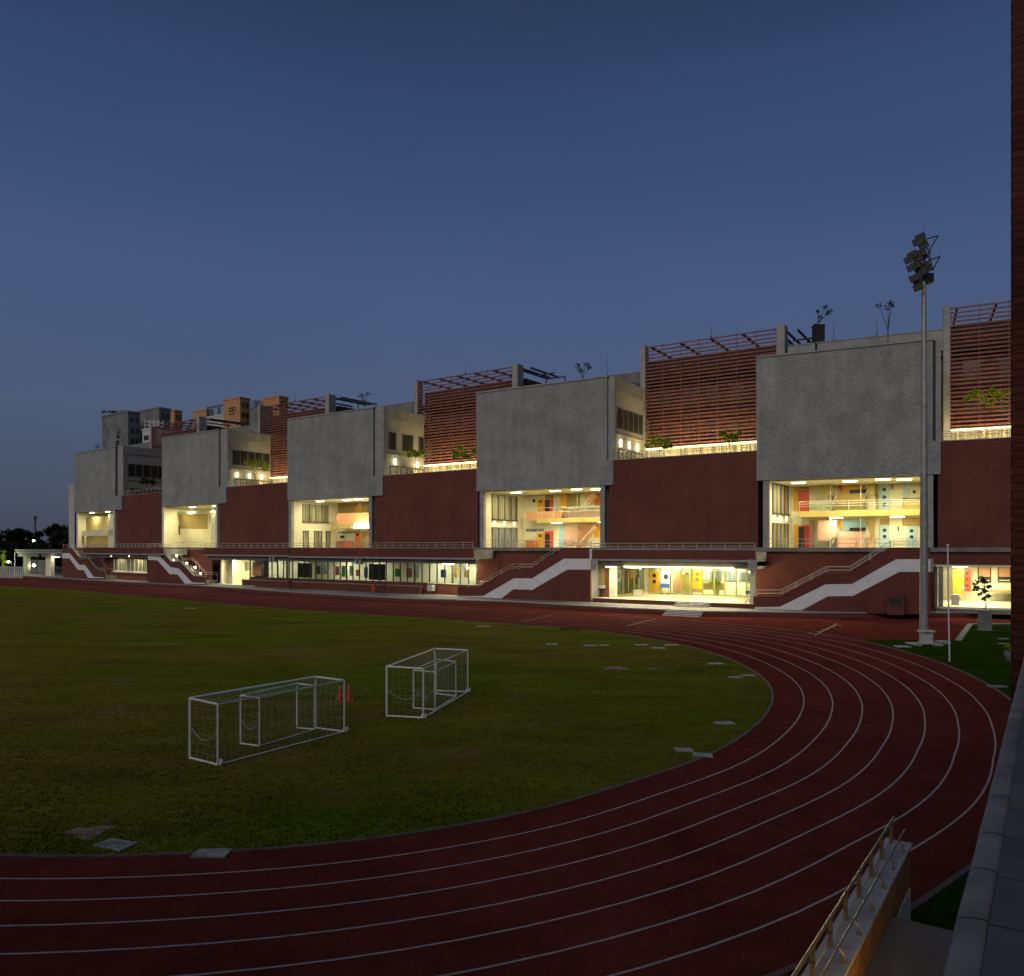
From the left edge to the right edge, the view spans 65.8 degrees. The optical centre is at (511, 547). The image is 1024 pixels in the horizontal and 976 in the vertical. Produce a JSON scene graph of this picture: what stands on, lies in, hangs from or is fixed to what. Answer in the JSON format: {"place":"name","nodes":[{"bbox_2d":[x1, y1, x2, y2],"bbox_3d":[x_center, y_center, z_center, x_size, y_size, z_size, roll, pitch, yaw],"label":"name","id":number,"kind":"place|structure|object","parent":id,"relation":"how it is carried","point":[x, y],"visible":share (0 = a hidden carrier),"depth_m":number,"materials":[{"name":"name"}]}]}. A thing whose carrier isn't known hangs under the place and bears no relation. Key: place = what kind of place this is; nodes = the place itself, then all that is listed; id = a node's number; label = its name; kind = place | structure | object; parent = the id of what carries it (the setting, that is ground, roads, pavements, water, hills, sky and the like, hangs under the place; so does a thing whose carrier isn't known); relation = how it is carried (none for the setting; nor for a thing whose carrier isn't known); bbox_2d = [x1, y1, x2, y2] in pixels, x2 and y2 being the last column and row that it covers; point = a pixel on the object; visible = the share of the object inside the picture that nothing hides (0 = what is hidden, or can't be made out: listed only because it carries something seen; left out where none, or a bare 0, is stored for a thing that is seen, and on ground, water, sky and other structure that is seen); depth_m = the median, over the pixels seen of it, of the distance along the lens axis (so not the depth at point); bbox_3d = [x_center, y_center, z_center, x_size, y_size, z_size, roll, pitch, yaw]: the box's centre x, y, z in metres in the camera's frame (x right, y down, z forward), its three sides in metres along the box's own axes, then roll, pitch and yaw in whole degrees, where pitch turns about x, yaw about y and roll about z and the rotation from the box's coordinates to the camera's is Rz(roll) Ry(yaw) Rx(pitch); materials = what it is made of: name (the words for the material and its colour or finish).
{"place":"outdoors","nodes":[
{"label":"outdoors","id":0,"kind":"place"},
{"bbox_2d":[0,585,769,853],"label":"sports field","id":1,"kind":"structure","parent":0,"point":[40,626],"depth_m":38.01,"materials":[{"name":"green plant"}]},
{"bbox_2d":[63,825,116,839],"bbox_3d":[-11.934,7.948,22.196,1.238,0.036,1.142,0,0,12],"label":"bare patch","id":2,"kind":"object","parent":1,"relation":"on","point":[89,831],"visible":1,"depth_m":22.14,"materials":[{"name":"beige soil"}]},
{"bbox_2d":[93,838,137,851],"bbox_3d":[-10.621,7.970,21.201,0.984,0.061,0.610,0,0,20],"label":"drain cover","id":3,"kind":"object","parent":1,"relation":"on","point":[108,843],"visible":1,"depth_m":21.16,"materials":[{"name":"concrete"}]},
{"bbox_2d":[189,676,348,765],"bbox_3d":[-9.632,6.825,32.009,1.907,2.360,6.463,0,0,34],"label":"football goal","id":4,"kind":"object","parent":1,"relation":"on","point":[220,762],"visible":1,"depth_m":31.33,"materials":[{"name":"white paint"}]},
{"bbox_2d":[240,683,314,746],"bbox_3d":[-9.799,6.983,33.295,1.063,2.045,3.347,0,0,27],"label":"goal","id":5,"kind":"object","parent":1,"relation":"on","point":[242,721],"visible":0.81,"depth_m":32.80,"materials":[{"name":"white paint"}]},
{"bbox_2d":[335,685,342,700],"bbox_3d":[-8.974,7.600,41.362,0.440,0.760,0.440,0,0,0],"label":"traffic cone","id":6,"kind":"object","parent":1,"relation":"on","point":[339,698],"visible":0.89,"depth_m":41.26,"materials":[{"name":"red plastic"}]},
{"bbox_2d":[345,684,354,700],"bbox_3d":[-8.454,7.560,41.190,0.440,0.840,0.440,0,0,0],"label":"traffic cone","id":7,"kind":"object","parent":1,"relation":"on","point":[349,697],"visible":0.98,"depth_m":41.10,"materials":[{"name":"red plastic"}]},
{"bbox_2d":[386,648,470,718],"bbox_3d":[-4.114,6.785,40.453,2.056,2.440,7.042,0,0,14],"label":"football goal","id":8,"kind":"object","parent":1,"relation":"on","point":[425,715],"visible":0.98,"depth_m":38.81,"materials":[{"name":"white paint"}]},
{"bbox_2d":[413,659,456,709],"bbox_3d":[-3.902,7.023,40.867,1.305,1.965,4.178,0,0,11],"label":"goal","id":9,"kind":"object","parent":1,"relation":"on","point":[435,683],"visible":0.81,"depth_m":40.00,"materials":[{"name":"white paint"}]},
{"bbox_2d":[604,666,629,669],"bbox_3d":[6.842,7.948,52.221,1.718,0.036,1.421,0,0,0],"label":"bare patch","id":10,"kind":"object","parent":1,"relation":"on","point":[616,667],"visible":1,"depth_m":51.90,"materials":[{"name":"grey soil"}]},
{"bbox_2d":[673,748,693,751],"bbox_3d":[6.734,7.971,31.114,0.721,0.058,0.523,0,0,4],"label":"drain cover","id":11,"kind":"object","parent":1,"relation":"on","point":[683,749],"visible":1,"depth_m":31.09,"materials":[{"name":"concrete"}]},
{"bbox_2d":[692,752,712,757],"bbox_3d":[7.282,7.971,30.352,0.785,0.058,0.552,0,0,9],"label":"drain cover","id":12,"kind":"object","parent":1,"relation":"on","point":[708,755],"visible":1,"depth_m":30.20,"materials":[{"name":"concrete"}]},
{"bbox_2d":[713,721,735,724],"bbox_3d":[9.613,7.971,35.864,0.862,0.058,0.559,0,0,-12],"label":"drain cover","id":13,"kind":"object","parent":1,"relation":"on","point":[724,722],"visible":1,"depth_m":35.88,"materials":[{"name":"concrete"}]},
{"bbox_2d":[1,571,935,611],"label":"paved path","id":14,"kind":"structure","parent":0,"point":[433,596],"depth_m":116.52,"materials":[{"name":"grey concrete"}]},
{"bbox_2d":[0,550,6,573],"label":"slim tree","id":15,"kind":"object","parent":14,"relation":"on","point":[3,560],"visible":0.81,"depth_m":215.83,"materials":[{"name":"green plant"}]},
{"bbox_2d":[14,549,82,575],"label":"walkway pavilion","id":16,"kind":"structure","parent":14,"relation":"on","point":[47,566],"depth_m":210.60,"materials":[{"name":"grey concrete"}]},
{"bbox_2d":[69,485,76,548],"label":"white pylon","id":17,"kind":"object","parent":14,"relation":"on","point":[72,528],"visible":0.55,"depth_m":208.40,"materials":[{"name":"white concrete"}]},
{"bbox_2d":[287,581,291,588],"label":"litter bin","id":18,"kind":"object","parent":14,"relation":"on","point":[289,584],"visible":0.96,"depth_m":139.44,"materials":[{"name":"red plastic"}]},
{"bbox_2d":[371,584,375,592],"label":"litter bin","id":19,"kind":"object","parent":14,"relation":"on","point":[373,587],"visible":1,"depth_m":127.69,"materials":[{"name":"red paint"}]},
{"bbox_2d":[382,584,385,592],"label":"litter bin","id":20,"kind":"object","parent":14,"relation":"on","point":[384,588],"visible":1,"depth_m":126.47,"materials":[{"name":"red plastic"}]},
{"bbox_2d":[1,574,1010,617],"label":"path edge","id":21,"kind":"object","parent":14,"relation":"on","point":[662,611],"visible":0.77,"depth_m":103.67,"materials":[{"name":"grey concrete"}]},
{"bbox_2d":[0,550,954,975],"bbox_3d":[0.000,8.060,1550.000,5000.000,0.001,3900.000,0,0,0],"label":"ground","id":22,"kind":"structure","parent":0,"point":[58,570],"depth_m":242.72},
{"bbox_2d":[0,537,26,568],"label":"grove tree","id":23,"kind":"object","parent":22,"relation":"on","point":[10,551],"visible":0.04,"depth_m":288.56,"materials":[{"name":"green plant"}]},
{"bbox_2d":[0,527,27,569],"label":"grove tree","id":24,"kind":"object","parent":22,"relation":"on","point":[16,534],"visible":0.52,"depth_m":262.16,"materials":[{"name":"green plant"}]},
{"bbox_2d":[8,529,48,566],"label":"grove tree","id":25,"kind":"object","parent":22,"relation":"on","point":[26,544],"visible":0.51,"depth_m":261.89,"materials":[{"name":"green plant"}]},
{"bbox_2d":[34,516,36,534],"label":"radio mast","id":26,"kind":"object","parent":22,"relation":"on","point":[35,518],"visible":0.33,"depth_m":419.59,"materials":[{"name":"metal"}]},
{"bbox_2d":[26,530,48,546],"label":"grove tree","id":27,"kind":"object","parent":22,"relation":"on","point":[37,535],"visible":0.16,"depth_m":269.54,"materials":[{"name":"green plant"}]},
{"bbox_2d":[43,523,67,561],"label":"grove tree","id":28,"kind":"object","parent":22,"relation":"on","point":[48,531],"visible":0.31,"depth_m":266.02,"materials":[{"name":"green plant"}]},
{"bbox_2d":[49,527,68,566],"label":"grove tree","id":29,"kind":"object","parent":22,"relation":"on","point":[63,534],"visible":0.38,"depth_m":262.99,"materials":[{"name":"green plant"}]},
{"bbox_2d":[101,411,140,447],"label":"grey tower","id":30,"kind":"structure","parent":22,"relation":"on","point":[125,425],"depth_m":255.18,"materials":[{"name":"concrete"}]},
{"bbox_2d":[135,407,170,442],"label":"grey tower","id":31,"kind":"structure","parent":22,"relation":"on","point":[157,413],"depth_m":260.61,"materials":[{"name":"concrete"}]},
{"bbox_2d":[142,427,175,444],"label":"white building","id":32,"kind":"structure","parent":22,"relation":"on","point":[146,435],"depth_m":250.17,"materials":[{"name":"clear glass"}]},
{"bbox_2d":[145,419,163,428],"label":"roof frame","id":33,"kind":"object","parent":32,"relation":"on","point":[154,421],"visible":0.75,"depth_m":253.05,"materials":[{"name":"grey metal"}]},
{"bbox_2d":[171,410,182,429],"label":"orange tower","id":34,"kind":"structure","parent":22,"relation":"on","point":[176,415],"depth_m":280.15,"materials":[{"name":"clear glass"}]},
{"bbox_2d":[192,409,213,427],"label":"orange tower","id":35,"kind":"structure","parent":22,"relation":"on","point":[204,412],"depth_m":297.10,"materials":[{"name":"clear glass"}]},
{"bbox_2d":[206,404,223,427],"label":"white building","id":36,"kind":"structure","parent":22,"relation":"on","point":[220,416],"depth_m":286.32,"materials":[{"name":"grey concrete"}]},
{"bbox_2d":[223,397,250,427],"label":"orange tower","id":37,"kind":"structure","parent":22,"relation":"on","point":[236,409],"depth_m":271.59,"materials":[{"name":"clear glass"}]},
{"bbox_2d":[249,405,273,432],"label":"grey block house","id":38,"kind":"structure","parent":22,"relation":"on","point":[253,415],"depth_m":268.58,"materials":[{"name":"concrete"}]},
{"bbox_2d":[251,399,263,406],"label":"roof frame","id":39,"kind":"object","parent":38,"relation":"on","point":[257,402],"visible":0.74,"depth_m":270.97,"materials":[{"name":"metal"}]},
{"bbox_2d":[261,395,288,414],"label":"orange tower","id":40,"kind":"structure","parent":22,"relation":"on","point":[273,400],"depth_m":285.94,"materials":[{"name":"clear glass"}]},
{"bbox_2d":[0,585,773,857],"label":"kerb","id":41,"kind":"structure","parent":22,"relation":"on","point":[757,723],"depth_m":22.74,"materials":[{"name":"concrete"}]},
{"bbox_2d":[7,578,1010,975],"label":"kerb","id":42,"kind":"structure","parent":22,"relation":"on","point":[915,904],"depth_m":19.18,"materials":[{"name":"concrete"}]},
{"bbox_2d":[62,301,1010,616],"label":"school building","id":43,"kind":"structure","parent":22,"relation":"on","point":[576,489],"depth_m":114.53,"materials":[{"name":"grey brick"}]},
{"bbox_2d":[113,559,147,573],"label":"window","id":44,"kind":"structure","parent":43,"relation":"in","point":[121,565],"depth_m":178.58,"materials":[{"name":"clear glass"}]},
{"bbox_2d":[140,477,155,492],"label":"terrace tree","id":45,"kind":"object","parent":43,"relation":"on","point":[148,481],"visible":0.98,"depth_m":188.53,"materials":[{"name":"green plant"}]},
{"bbox_2d":[243,459,269,483],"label":"terrace tree","id":46,"kind":"object","parent":43,"relation":"on","point":[253,463],"visible":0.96,"depth_m":162.37,"materials":[{"name":"green plant"}]},
{"bbox_2d":[358,392,369,407],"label":"roof sapling","id":47,"kind":"object","parent":43,"relation":"on","point":[361,395],"visible":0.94,"depth_m":143.41,"materials":[{"name":"green plant"}]},
{"bbox_2d":[404,450,425,472],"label":"terrace tree","id":48,"kind":"object","parent":43,"relation":"on","point":[414,453],"visible":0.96,"depth_m":136.95,"materials":[{"name":"green plant"}]},
{"bbox_2d":[452,445,475,467],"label":"terrace tree","id":49,"kind":"object","parent":43,"relation":"on","point":[462,453],"visible":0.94,"depth_m":131.03,"materials":[{"name":"green plant"}]},
{"bbox_2d":[575,362,591,378],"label":"roof sapling","id":50,"kind":"object","parent":43,"relation":"on","point":[581,370],"visible":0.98,"depth_m":118.16,"materials":[{"name":"green plant"}]},
{"bbox_2d":[633,585,642,595],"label":"planter box","id":51,"kind":"object","parent":43,"relation":"on","point":[639,592],"visible":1,"depth_m":110.66,"materials":[{"name":"white concrete"}]},
{"bbox_2d":[644,435,673,456],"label":"terrace tree","id":52,"kind":"object","parent":43,"relation":"on","point":[665,442],"visible":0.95,"depth_m":112.06,"materials":[{"name":"green plant"}]},
{"bbox_2d":[660,571,669,594],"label":"banner stand","id":53,"kind":"object","parent":43,"relation":"on","point":[665,579],"visible":1,"depth_m":114.53,"materials":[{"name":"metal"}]},
{"bbox_2d":[709,577,721,594],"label":"hall plant","id":54,"kind":"object","parent":43,"relation":"on","point":[716,590],"visible":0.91,"depth_m":113.46,"materials":[{"name":"green plant"}]},
{"bbox_2d":[717,430,743,447],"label":"terrace tree","id":55,"kind":"object","parent":43,"relation":"on","point":[733,437],"visible":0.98,"depth_m":106.72,"materials":[{"name":"green plant"}]},
{"bbox_2d":[811,304,832,349],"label":"roof sapling","id":56,"kind":"object","parent":43,"relation":"on","point":[818,332],"visible":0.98,"depth_m":107.52,"materials":[{"name":"black plastic"}]},
{"bbox_2d":[874,300,894,330],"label":"roof sapling","id":57,"kind":"object","parent":43,"relation":"on","point":[891,304],"visible":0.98,"depth_m":97.52,"materials":[{"name":"green plant"}]},
{"bbox_2d":[887,593,903,614],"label":"brick plinth","id":58,"kind":"structure","parent":43,"relation":"attached to","point":[895,604],"depth_m":87.62,"materials":[{"name":"red brick"}]},
{"bbox_2d":[951,594,959,604],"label":"white bin","id":59,"kind":"object","parent":43,"relation":"on","point":[954,599],"visible":1,"depth_m":93.57,"materials":[{"name":"white plastic"}]},
{"bbox_2d":[962,387,1010,437],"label":"terrace tree","id":60,"kind":"object","parent":43,"relation":"on","point":[992,393],"visible":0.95,"depth_m":94.44,"materials":[{"name":"green plant"}]},
{"bbox_2d":[0,578,1010,975],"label":"running track","id":61,"kind":"structure","parent":0,"point":[748,852],"depth_m":19.82,"materials":[{"name":"red rubber"}]},
{"bbox_2d":[190,848,232,857],"bbox_3d":[-7.817,7.971,20.639,0.897,0.058,0.577,0,0,1],"label":"drain cover","id":62,"kind":"object","parent":61,"relation":"on","point":[214,853],"visible":1,"depth_m":20.54,"materials":[{"name":"concrete"}]},
{"bbox_2d":[0,0,1010,547],"label":"sky","id":63,"kind":"structure","parent":0,"point":[204,203],"materials":[{"name":"blue"}]},
{"bbox_2d":[1,577,1010,639],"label":"red apron","id":64,"kind":"object","parent":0,"point":[884,628],"visible":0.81,"depth_m":85.23,"materials":[{"name":"rubber"}]},
{"bbox_2d":[0,566,22,577],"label":"picket fence","id":65,"kind":"object","parent":64,"relation":"on","point":[7,572],"visible":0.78,"depth_m":205.10,"materials":[{"name":"white metal"}]},
{"bbox_2d":[856,624,1010,930],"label":"lawn","id":66,"kind":"structure","parent":0,"point":[975,652],"depth_m":54.90,"materials":[{"name":"green plant"}]},
{"bbox_2d":[791,816,911,975],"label":"ramp parapet","id":67,"kind":"structure","parent":66,"relation":"on","point":[878,899],"depth_m":13.56,"materials":[{"name":"grey concrete"}]},
{"bbox_2d":[893,645,911,647],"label":"paving slab","id":68,"kind":"structure","parent":66,"relation":"on","point":[901,646],"depth_m":63.17,"materials":[{"name":"concrete"}]},
{"bbox_2d":[864,916,952,975],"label":"landing","id":69,"kind":"object","parent":66,"relation":"on","point":[905,947],"visible":0.67,"depth_m":13.55,"materials":[{"name":"grey concrete"}]},
{"bbox_2d":[903,232,942,645],"bbox_3d":[33.461,-9.286,64.799,3.335,34.673,2.038,0,0,0],"label":"floodlight mast","id":70,"kind":"object","parent":66,"relation":"on","point":[917,265],"visible":0.94,"depth_m":64.67,"materials":[{"name":"metal"}]},
{"bbox_2d":[917,630,935,645],"bbox_3d":[33.522,7.375,64.090,1.120,1.290,0.760,0,0,0],"label":"concrete plinth","id":71,"kind":"object","parent":66,"relation":"on","point":[925,637],"visible":1,"depth_m":63.83,"materials":[{"name":"grey concrete"}]},
{"bbox_2d":[934,640,950,643],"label":"paving slab","id":72,"kind":"structure","parent":66,"relation":"on","point":[941,641],"depth_m":65.34,"materials":[{"name":"concrete"}]},
{"bbox_2d":[946,544,949,661],"bbox_3d":[30.518,3.885,55.385,0.272,8.233,0.171,0,0,0],"label":"white pole","id":73,"kind":"object","parent":66,"relation":"on","point":[947,545],"visible":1,"depth_m":55.34,"materials":[{"name":"metal"}]},
{"bbox_2d":[971,575,992,630],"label":"planter tree","id":74,"kind":"object","parent":66,"relation":"on","point":[985,620],"visible":1,"depth_m":75.90,"materials":[{"name":"grey plant"}]},
{"bbox_2d":[955,623,1010,640],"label":"lawn kerb","id":75,"kind":"structure","parent":66,"relation":"on","point":[963,633],"depth_m":75.21,"materials":[{"name":"grey concrete"}]},
{"bbox_2d":[943,0,1023,975],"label":"brick building","id":76,"kind":"structure","parent":66,"relation":"on","point":[988,936],"depth_m":3.67,"materials":[{"name":"brick"}]},
{"bbox_2d":[986,685,1007,687],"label":"paving slab","id":77,"kind":"structure","parent":66,"relation":"on","point":[997,686],"depth_m":45.09,"materials":[{"name":"grey concrete"}]},
{"bbox_2d":[1003,643,1010,660],"bbox_3d":[35.149,7.339,55.770,0.911,1.322,0.920,0,0,-38],"label":"potted plant","id":78,"kind":"object","parent":66,"relation":"on","point":[1007,654],"visible":0.39,"depth_m":55.68,"materials":[{"name":"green plant"}]}
]}

